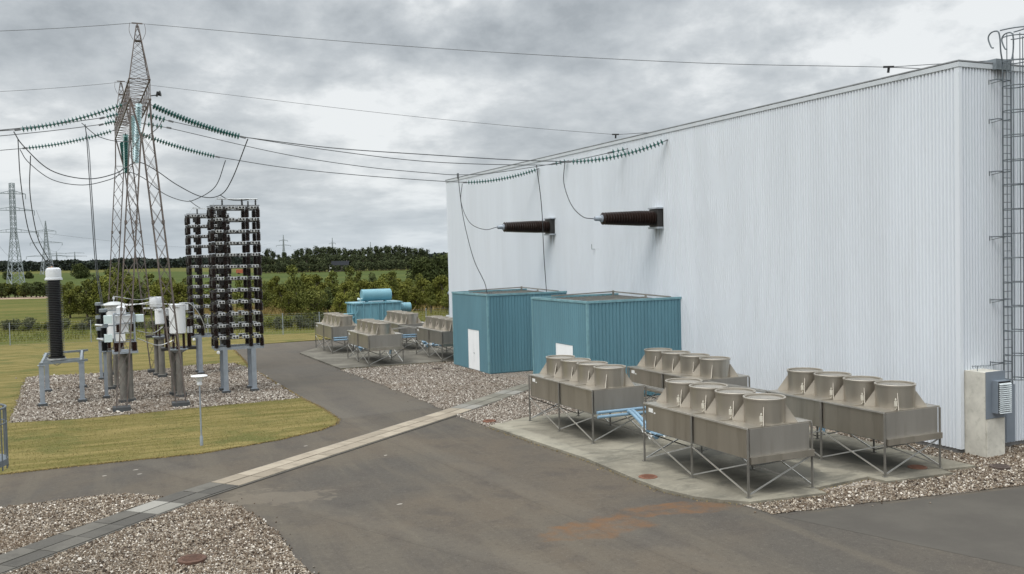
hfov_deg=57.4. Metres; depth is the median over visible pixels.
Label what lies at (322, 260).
broad tree
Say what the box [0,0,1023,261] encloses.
sky
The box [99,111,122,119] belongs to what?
insulator string
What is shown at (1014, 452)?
gravel stones
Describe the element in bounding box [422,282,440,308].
spreading tree
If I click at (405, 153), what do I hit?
overhead conductor
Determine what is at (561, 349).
door
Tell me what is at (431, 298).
narrow tree
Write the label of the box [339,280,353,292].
spreading tree
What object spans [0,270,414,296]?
crop field
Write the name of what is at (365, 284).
spreading tree
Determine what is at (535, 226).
wall bushing
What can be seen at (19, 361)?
lawn
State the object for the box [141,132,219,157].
insulator string
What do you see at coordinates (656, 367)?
dry cooler
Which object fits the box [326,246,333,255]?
broad tree
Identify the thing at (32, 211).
dropper cable
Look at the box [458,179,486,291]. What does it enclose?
dropper cable
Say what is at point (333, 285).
young tree
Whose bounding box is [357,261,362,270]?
thicket shrub
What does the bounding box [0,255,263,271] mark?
distant forest
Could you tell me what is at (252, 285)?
spreading tree
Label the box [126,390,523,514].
pale slab path
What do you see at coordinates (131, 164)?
jumper cable
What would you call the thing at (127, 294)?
young tree
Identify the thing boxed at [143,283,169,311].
spreading tree
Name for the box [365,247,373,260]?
broad tree
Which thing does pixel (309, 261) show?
broad tree
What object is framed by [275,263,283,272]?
thicket shrub
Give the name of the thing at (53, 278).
insulator column
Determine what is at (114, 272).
young tree
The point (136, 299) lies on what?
busbar tube
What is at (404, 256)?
broad tree
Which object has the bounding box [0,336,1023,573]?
asphalt yard
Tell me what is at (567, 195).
dropper cable
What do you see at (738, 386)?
cable tray
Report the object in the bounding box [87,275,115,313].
spreading tree
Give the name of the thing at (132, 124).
insulator string
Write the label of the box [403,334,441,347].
cooling pipes
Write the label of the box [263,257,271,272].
broad tree
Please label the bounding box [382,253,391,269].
broad tree
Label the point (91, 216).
dropper cable
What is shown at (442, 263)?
round tree
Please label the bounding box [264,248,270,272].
tall tree
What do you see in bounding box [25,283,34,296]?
hedge tree
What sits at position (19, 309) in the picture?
meadow ground
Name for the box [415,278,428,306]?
spreading tree
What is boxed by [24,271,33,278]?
round bush
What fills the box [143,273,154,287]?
young tree
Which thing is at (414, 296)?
young tree
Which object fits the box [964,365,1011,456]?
service pillar
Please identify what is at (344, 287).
young tree
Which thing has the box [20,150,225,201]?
jumper cable
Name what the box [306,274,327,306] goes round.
young tree
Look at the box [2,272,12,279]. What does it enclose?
round bush
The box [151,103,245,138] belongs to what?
insulator string
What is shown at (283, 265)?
thicket shrub
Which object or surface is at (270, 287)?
young tree
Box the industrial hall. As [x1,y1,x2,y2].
[445,58,1023,452]
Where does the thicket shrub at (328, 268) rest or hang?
on the crop field
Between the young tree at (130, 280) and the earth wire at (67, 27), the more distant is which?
the young tree at (130, 280)
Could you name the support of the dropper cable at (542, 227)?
hanging from the overhead conductor at (397, 158)
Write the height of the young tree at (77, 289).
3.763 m
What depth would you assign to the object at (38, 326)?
92.17 m
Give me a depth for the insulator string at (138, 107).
42.17 m
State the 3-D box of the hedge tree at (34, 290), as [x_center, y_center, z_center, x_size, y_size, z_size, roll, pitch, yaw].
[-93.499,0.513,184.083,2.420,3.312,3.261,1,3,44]
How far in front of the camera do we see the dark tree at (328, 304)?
105.93 m
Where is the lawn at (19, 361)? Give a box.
[0,333,337,474]
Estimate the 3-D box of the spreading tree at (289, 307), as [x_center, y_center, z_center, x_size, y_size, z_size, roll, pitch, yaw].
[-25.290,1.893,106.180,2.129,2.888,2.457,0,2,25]
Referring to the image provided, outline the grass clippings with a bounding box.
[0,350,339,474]
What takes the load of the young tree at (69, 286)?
on the meadow ground at (19, 309)
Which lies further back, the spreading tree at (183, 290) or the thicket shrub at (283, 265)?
the thicket shrub at (283, 265)
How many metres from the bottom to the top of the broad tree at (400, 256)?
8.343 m
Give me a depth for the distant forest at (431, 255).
526.58 m
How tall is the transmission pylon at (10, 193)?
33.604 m
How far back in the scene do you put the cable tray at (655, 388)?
31.85 m
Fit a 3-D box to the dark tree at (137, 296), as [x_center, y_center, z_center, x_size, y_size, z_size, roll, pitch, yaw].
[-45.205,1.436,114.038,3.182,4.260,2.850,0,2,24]
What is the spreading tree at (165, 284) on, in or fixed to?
on the meadow ground at (19, 309)
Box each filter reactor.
[102,296,124,389]
[145,297,175,377]
[160,302,206,397]
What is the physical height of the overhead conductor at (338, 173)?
1.748 m
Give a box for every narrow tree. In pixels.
[353,271,362,293]
[384,271,398,297]
[425,284,436,313]
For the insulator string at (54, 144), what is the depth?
51.16 m
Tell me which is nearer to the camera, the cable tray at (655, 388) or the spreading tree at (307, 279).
the cable tray at (655, 388)
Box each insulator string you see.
[14,102,126,131]
[23,129,114,149]
[98,119,117,125]
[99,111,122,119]
[120,142,123,167]
[123,133,128,172]
[131,114,134,159]
[133,101,141,162]
[141,122,170,128]
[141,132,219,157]
[145,113,172,122]
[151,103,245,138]
[463,168,538,184]
[566,139,667,164]
[607,147,627,153]
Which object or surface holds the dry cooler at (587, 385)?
on the concrete pad at (619, 450)
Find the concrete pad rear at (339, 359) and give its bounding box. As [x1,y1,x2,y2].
[300,339,453,369]
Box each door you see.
[468,329,479,370]
[556,343,572,354]
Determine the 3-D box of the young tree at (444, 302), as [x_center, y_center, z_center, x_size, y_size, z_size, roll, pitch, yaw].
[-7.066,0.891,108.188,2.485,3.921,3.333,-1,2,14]
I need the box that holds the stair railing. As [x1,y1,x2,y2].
[0,403,8,470]
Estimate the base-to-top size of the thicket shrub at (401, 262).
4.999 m
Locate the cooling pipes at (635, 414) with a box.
[596,406,665,438]
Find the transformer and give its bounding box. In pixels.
[344,288,411,323]
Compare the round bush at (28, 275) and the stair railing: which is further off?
the round bush at (28, 275)
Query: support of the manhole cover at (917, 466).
on the concrete pad at (619, 450)
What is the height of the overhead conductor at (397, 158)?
2.649 m
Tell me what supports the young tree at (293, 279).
on the meadow ground at (19, 309)
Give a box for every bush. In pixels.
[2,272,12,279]
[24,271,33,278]
[70,263,91,278]
[104,262,126,275]
[296,288,329,321]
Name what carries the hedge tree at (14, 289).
on the bare soil
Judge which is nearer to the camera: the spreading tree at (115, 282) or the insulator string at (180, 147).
the insulator string at (180, 147)
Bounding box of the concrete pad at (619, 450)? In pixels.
[489,410,975,503]
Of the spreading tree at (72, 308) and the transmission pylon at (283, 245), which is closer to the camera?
the spreading tree at (72, 308)
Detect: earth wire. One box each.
[0,82,118,91]
[5,23,128,30]
[145,84,604,133]
[149,24,873,66]
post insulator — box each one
[95,302,104,379]
[99,309,115,398]
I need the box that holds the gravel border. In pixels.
[746,425,1022,513]
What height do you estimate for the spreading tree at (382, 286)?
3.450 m
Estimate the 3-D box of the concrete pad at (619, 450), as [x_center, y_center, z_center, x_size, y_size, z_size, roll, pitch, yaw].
[6.084,5.194,31.174,9.620,0.105,14.380,-2,2,-24]
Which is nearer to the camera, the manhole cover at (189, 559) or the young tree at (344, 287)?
the manhole cover at (189, 559)
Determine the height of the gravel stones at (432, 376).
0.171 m
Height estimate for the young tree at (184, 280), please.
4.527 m
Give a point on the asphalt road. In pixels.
(987, 525)
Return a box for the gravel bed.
[9,363,296,422]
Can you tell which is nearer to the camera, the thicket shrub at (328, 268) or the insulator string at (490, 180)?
the insulator string at (490, 180)
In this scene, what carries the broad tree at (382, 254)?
on the meadow ground at (19, 309)
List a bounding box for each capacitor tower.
[184,207,233,373]
[206,197,263,393]
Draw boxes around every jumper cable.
[14,132,247,197]
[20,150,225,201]
[82,121,161,141]
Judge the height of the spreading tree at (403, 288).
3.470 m
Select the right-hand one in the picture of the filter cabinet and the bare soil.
the filter cabinet
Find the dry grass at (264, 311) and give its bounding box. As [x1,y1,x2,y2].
[185,302,446,315]
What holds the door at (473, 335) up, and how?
in the teal shed at (492, 331)
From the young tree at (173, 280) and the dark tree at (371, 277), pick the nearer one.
the young tree at (173, 280)
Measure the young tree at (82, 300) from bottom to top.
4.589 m
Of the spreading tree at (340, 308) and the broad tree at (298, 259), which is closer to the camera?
the spreading tree at (340, 308)
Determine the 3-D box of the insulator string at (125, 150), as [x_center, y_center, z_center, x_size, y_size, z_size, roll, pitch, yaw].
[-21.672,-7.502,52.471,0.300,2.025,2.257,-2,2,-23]
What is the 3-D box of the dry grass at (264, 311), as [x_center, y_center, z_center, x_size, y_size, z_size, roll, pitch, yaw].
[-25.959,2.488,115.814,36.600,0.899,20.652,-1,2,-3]
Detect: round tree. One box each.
[405,255,441,285]
[430,252,448,278]
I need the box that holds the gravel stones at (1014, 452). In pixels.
[750,433,1023,512]
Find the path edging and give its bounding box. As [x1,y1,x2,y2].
[1,390,528,573]
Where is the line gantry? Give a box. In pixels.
[103,22,189,411]
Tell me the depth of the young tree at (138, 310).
115.79 m
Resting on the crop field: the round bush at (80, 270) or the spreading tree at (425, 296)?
the round bush at (80, 270)
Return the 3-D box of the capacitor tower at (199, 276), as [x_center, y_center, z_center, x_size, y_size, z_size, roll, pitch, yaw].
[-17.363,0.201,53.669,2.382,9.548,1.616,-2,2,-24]
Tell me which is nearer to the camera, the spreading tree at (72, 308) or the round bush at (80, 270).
the spreading tree at (72, 308)
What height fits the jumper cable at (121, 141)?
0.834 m
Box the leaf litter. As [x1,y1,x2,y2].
[487,427,870,505]
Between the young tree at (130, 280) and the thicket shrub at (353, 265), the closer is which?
the young tree at (130, 280)
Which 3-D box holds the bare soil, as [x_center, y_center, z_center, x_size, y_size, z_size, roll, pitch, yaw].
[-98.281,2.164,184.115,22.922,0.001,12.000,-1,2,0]
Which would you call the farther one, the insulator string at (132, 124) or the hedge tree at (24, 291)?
the hedge tree at (24, 291)
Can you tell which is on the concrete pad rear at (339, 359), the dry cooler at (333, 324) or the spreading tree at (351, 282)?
the dry cooler at (333, 324)
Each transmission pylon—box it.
[0,183,38,283]
[26,221,64,273]
[276,235,290,251]
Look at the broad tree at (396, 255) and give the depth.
433.45 m
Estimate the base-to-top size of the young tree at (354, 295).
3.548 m
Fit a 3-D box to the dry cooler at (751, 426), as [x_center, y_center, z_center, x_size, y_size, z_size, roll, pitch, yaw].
[5.982,4.087,26.553,2.214,2.458,5.070,-2,2,-24]
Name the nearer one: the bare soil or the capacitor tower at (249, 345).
the capacitor tower at (249, 345)
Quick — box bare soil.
[0,296,47,298]
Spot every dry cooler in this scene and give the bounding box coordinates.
[315,312,363,353]
[347,319,404,365]
[380,310,429,349]
[415,315,453,361]
[528,355,647,443]
[627,348,749,401]
[642,378,814,498]
[765,367,942,477]
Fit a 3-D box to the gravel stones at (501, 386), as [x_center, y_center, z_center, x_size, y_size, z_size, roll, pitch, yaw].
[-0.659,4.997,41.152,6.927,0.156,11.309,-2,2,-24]
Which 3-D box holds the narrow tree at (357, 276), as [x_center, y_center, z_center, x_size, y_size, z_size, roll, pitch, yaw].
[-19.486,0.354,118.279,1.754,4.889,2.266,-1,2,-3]
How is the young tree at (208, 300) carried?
on the meadow ground at (19, 309)
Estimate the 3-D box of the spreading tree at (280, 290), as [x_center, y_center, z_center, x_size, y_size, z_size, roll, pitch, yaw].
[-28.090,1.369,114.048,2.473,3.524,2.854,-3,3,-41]
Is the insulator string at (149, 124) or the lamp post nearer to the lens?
the lamp post
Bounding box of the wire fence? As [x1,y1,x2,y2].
[0,308,447,344]
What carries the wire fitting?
attached to the industrial hall
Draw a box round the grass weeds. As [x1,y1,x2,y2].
[7,361,446,421]
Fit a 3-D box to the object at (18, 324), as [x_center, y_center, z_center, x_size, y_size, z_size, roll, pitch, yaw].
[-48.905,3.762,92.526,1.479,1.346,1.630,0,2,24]
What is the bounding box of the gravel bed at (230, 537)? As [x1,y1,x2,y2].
[10,500,309,573]
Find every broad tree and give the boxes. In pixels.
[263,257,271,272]
[277,252,288,263]
[290,253,296,262]
[296,256,304,264]
[303,253,313,271]
[314,253,322,271]
[317,253,327,271]
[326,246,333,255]
[327,254,334,263]
[349,249,357,270]
[355,254,360,263]
[357,253,366,263]
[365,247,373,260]
[365,253,373,264]
[372,253,380,269]
[377,252,386,262]
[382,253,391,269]
[391,252,398,269]
[398,252,406,261]
[401,253,410,269]
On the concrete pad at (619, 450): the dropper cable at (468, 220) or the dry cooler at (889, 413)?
the dry cooler at (889, 413)
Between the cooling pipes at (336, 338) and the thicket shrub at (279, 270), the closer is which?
the cooling pipes at (336, 338)
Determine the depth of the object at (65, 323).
92.46 m
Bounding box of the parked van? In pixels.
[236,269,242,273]
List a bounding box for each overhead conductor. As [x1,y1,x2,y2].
[0,125,95,135]
[2,118,98,129]
[170,128,544,174]
[172,121,607,164]
[220,157,462,182]
[246,137,565,161]
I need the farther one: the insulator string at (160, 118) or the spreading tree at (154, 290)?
the spreading tree at (154, 290)
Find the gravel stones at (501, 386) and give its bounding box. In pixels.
[396,381,579,426]
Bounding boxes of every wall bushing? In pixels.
[496,218,555,234]
[593,207,663,228]
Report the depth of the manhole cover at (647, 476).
26.39 m
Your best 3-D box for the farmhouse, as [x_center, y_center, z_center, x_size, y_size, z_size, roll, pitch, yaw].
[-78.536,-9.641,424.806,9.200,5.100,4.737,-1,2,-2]
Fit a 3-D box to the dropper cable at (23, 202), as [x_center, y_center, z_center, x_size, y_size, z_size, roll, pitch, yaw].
[-21.433,-3.645,41.748,0.378,5.540,3.210,-2,2,-5]
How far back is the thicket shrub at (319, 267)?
412.23 m
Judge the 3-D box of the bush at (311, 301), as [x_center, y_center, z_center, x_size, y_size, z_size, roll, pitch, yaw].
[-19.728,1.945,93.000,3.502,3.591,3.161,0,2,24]
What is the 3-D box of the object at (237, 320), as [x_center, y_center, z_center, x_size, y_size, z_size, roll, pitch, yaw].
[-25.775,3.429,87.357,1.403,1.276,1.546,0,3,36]
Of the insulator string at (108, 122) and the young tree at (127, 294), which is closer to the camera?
the insulator string at (108, 122)
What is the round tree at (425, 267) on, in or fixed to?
on the meadow ground at (19, 309)
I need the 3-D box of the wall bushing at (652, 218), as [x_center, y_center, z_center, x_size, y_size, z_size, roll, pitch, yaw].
[5.253,-3.128,42.632,3.540,0.980,0.800,-2,2,-24]
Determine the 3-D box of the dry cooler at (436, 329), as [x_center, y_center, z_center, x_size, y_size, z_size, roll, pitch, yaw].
[-4.263,3.154,58.863,2.214,2.458,5.070,-2,2,-24]
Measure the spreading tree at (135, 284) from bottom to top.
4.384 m
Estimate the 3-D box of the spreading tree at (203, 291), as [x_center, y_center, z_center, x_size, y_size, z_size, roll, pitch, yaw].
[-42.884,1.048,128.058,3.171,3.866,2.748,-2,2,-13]
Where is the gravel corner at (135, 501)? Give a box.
[0,494,160,550]
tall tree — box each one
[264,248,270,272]
[334,248,343,259]
[396,245,402,257]
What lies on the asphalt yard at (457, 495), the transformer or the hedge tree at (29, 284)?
the transformer
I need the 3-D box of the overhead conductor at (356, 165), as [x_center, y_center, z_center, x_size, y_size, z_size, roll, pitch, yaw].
[-7.961,-7.348,50.444,20.685,2.802,0.135,-2,2,-4]
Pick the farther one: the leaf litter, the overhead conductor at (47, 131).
the overhead conductor at (47, 131)
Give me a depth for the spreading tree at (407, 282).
117.75 m
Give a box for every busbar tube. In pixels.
[107,304,152,310]
[114,296,155,299]
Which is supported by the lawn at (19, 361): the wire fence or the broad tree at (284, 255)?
the wire fence
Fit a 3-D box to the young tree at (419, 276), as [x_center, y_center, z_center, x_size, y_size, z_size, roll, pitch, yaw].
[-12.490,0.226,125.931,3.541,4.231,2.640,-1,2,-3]
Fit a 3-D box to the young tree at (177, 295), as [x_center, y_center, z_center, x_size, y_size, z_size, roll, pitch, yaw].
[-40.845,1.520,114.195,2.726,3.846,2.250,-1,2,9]
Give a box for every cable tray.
[644,385,663,391]
[703,381,768,392]
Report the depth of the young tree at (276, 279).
133.83 m
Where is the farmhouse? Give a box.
[329,260,349,271]
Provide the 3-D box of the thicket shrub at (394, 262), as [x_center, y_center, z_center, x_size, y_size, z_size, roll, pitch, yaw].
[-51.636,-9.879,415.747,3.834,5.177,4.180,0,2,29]
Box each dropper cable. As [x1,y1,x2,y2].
[17,139,51,265]
[29,156,53,266]
[85,124,101,307]
[86,132,103,307]
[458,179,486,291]
[461,183,495,229]
[536,165,546,291]
[563,162,592,218]
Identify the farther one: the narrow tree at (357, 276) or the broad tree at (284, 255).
the broad tree at (284, 255)
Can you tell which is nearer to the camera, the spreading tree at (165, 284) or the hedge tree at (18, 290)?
the spreading tree at (165, 284)
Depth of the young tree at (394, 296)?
127.57 m
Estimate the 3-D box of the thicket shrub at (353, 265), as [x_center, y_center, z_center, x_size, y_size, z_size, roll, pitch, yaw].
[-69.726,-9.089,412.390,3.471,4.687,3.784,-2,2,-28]
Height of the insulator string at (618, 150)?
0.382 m
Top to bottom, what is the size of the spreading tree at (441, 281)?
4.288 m
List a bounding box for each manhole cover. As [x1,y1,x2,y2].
[177,554,206,565]
[483,419,495,422]
[638,474,657,478]
[907,465,927,468]
[989,463,1010,469]
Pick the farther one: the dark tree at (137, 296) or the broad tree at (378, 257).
the broad tree at (378, 257)
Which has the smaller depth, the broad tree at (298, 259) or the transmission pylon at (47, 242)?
the broad tree at (298, 259)
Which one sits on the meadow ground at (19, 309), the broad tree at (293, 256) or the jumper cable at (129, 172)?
the broad tree at (293, 256)
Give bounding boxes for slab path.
[0,408,471,573]
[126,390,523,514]
[463,384,530,404]
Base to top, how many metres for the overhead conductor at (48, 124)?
1.575 m
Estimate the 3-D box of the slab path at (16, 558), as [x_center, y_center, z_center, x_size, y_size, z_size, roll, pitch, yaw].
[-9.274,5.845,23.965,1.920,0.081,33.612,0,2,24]
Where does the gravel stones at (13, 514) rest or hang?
on the gravel corner at (135, 501)
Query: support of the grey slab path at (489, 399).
on the gravel apron
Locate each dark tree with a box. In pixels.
[84,273,100,297]
[127,281,152,313]
[318,287,335,311]
[368,272,376,285]
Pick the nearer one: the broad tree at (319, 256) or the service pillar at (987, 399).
the service pillar at (987, 399)
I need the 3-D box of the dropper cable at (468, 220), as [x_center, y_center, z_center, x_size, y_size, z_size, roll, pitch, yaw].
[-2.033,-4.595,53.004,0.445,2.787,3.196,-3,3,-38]
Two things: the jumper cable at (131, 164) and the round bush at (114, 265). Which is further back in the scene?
the round bush at (114, 265)
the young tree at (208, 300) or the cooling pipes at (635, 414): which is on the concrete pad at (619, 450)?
the cooling pipes at (635, 414)
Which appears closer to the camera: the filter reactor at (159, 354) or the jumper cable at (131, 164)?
the jumper cable at (131, 164)
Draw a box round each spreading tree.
[61,289,83,317]
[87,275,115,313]
[110,274,126,286]
[124,280,144,312]
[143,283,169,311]
[151,278,170,312]
[174,282,193,310]
[193,282,208,305]
[247,278,269,303]
[269,284,289,310]
[279,291,300,314]
[300,274,315,291]
[328,292,347,312]
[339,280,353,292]
[358,279,370,288]
[376,277,387,288]
[378,283,394,299]
[395,282,410,302]
[398,278,414,301]
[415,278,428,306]
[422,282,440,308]
[432,274,448,308]
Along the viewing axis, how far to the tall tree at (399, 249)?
448.23 m
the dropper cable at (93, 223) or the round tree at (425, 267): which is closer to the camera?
the dropper cable at (93, 223)
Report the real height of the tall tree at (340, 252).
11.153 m
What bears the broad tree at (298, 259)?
on the meadow ground at (19, 309)
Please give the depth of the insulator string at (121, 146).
54.65 m
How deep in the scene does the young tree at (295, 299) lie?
107.77 m
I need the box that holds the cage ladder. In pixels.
[987,26,1023,442]
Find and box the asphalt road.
[777,487,1023,567]
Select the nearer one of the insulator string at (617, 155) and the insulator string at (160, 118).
the insulator string at (617, 155)
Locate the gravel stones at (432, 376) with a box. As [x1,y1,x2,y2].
[341,361,514,390]
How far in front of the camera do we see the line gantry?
41.20 m
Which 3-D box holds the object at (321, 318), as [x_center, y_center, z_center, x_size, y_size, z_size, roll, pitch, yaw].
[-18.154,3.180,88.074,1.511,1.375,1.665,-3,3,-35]
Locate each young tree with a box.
[62,281,76,306]
[70,285,83,311]
[72,280,96,317]
[89,281,126,314]
[105,267,117,287]
[108,271,135,312]
[126,277,142,311]
[136,285,149,313]
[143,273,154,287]
[165,277,176,295]
[167,284,187,310]
[181,277,198,304]
[199,282,217,308]
[232,280,252,308]
[253,283,275,308]
[266,280,278,303]
[268,276,280,300]
[276,264,309,301]
[290,283,305,312]
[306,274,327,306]
[324,270,341,296]
[337,266,355,289]
[337,282,352,307]
[346,283,360,301]
[369,281,377,288]
[387,272,399,298]
[407,286,424,309]
[409,273,422,293]
[441,280,448,309]
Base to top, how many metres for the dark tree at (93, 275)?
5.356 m
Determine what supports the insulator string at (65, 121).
attached to the line gantry
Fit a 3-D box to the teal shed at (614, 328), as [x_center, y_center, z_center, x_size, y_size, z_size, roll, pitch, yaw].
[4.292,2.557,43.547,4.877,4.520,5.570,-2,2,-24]
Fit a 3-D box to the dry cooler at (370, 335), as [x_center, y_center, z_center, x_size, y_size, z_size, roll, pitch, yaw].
[-8.442,3.310,57.314,2.214,2.458,5.070,-2,2,-24]
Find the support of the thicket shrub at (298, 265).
on the crop field
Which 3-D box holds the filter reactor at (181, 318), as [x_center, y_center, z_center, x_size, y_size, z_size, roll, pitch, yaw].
[-15.870,2.992,44.832,1.761,4.544,1.683,0,3,35]
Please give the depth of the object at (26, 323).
92.07 m
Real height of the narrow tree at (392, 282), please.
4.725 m
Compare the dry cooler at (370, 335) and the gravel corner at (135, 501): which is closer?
the gravel corner at (135, 501)
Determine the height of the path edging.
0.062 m
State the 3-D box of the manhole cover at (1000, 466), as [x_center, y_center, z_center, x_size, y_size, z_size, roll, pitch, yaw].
[13.968,5.153,26.760,0.540,0.092,0.540,-2,2,-24]
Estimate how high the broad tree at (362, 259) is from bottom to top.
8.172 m
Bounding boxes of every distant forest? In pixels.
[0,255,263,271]
[429,252,445,260]
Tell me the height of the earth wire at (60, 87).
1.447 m
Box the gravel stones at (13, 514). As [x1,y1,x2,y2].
[0,492,163,554]
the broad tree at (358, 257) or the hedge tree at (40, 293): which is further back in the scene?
the broad tree at (358, 257)
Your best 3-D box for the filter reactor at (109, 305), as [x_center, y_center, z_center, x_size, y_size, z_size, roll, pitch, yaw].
[-20.348,2.862,47.941,1.260,4.790,1.260,-2,2,-24]
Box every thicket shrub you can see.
[267,264,273,272]
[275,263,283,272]
[281,263,287,271]
[295,263,301,272]
[302,264,307,272]
[315,262,324,271]
[325,261,332,271]
[350,262,357,270]
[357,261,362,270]
[382,261,389,270]
[391,259,398,268]
[397,260,404,268]
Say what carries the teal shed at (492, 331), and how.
on the gravel apron
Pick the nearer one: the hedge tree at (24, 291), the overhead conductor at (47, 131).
the overhead conductor at (47, 131)
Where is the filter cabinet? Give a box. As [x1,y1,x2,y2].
[95,306,143,402]
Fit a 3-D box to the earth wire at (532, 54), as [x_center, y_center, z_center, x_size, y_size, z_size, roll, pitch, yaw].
[-2.007,-9.260,35.309,30.126,4.709,0.125,-1,2,21]
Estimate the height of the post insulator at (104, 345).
4.330 m
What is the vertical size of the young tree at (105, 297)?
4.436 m
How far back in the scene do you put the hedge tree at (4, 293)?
184.51 m
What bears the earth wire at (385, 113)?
attached to the line gantry
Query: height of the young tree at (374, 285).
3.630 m
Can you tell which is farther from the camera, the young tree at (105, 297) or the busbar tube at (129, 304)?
the young tree at (105, 297)
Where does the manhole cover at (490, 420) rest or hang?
on the gravel apron
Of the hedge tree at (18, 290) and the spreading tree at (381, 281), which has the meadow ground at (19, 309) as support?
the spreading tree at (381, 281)
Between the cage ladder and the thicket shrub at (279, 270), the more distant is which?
the thicket shrub at (279, 270)
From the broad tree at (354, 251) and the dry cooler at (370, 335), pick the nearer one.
the dry cooler at (370, 335)
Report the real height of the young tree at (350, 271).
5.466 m
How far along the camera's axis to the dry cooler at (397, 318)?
63.80 m
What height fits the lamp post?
2.520 m
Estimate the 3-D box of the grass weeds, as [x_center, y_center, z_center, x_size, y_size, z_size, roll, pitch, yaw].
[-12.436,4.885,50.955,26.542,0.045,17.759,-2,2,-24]
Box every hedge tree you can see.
[0,283,8,297]
[1,282,12,297]
[9,284,19,296]
[16,284,29,296]
[18,282,33,296]
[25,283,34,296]
[27,281,42,296]
[34,282,47,296]
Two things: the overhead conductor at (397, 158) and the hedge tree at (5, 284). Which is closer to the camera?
the overhead conductor at (397, 158)
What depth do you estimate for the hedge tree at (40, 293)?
183.74 m
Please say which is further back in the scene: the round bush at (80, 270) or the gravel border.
the round bush at (80, 270)
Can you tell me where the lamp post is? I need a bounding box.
[191,374,207,445]
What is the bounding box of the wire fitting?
[883,58,1023,72]
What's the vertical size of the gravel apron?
0.001 m
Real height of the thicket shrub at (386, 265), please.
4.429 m
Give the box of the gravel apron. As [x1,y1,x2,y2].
[351,363,976,513]
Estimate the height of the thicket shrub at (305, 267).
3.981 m
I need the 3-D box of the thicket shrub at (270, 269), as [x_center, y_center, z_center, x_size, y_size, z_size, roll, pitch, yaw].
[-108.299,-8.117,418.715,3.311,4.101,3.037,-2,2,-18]
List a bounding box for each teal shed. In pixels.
[451,286,566,373]
[531,290,681,396]
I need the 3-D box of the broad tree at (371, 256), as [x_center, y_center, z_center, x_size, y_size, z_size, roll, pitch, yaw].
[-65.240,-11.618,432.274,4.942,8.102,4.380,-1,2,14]
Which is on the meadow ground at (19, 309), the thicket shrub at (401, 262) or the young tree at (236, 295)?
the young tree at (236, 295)
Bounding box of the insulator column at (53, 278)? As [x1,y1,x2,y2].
[37,266,87,406]
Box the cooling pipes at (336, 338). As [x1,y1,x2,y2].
[333,337,390,353]
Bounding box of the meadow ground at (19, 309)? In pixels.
[0,259,447,344]
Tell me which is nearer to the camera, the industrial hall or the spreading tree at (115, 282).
the industrial hall

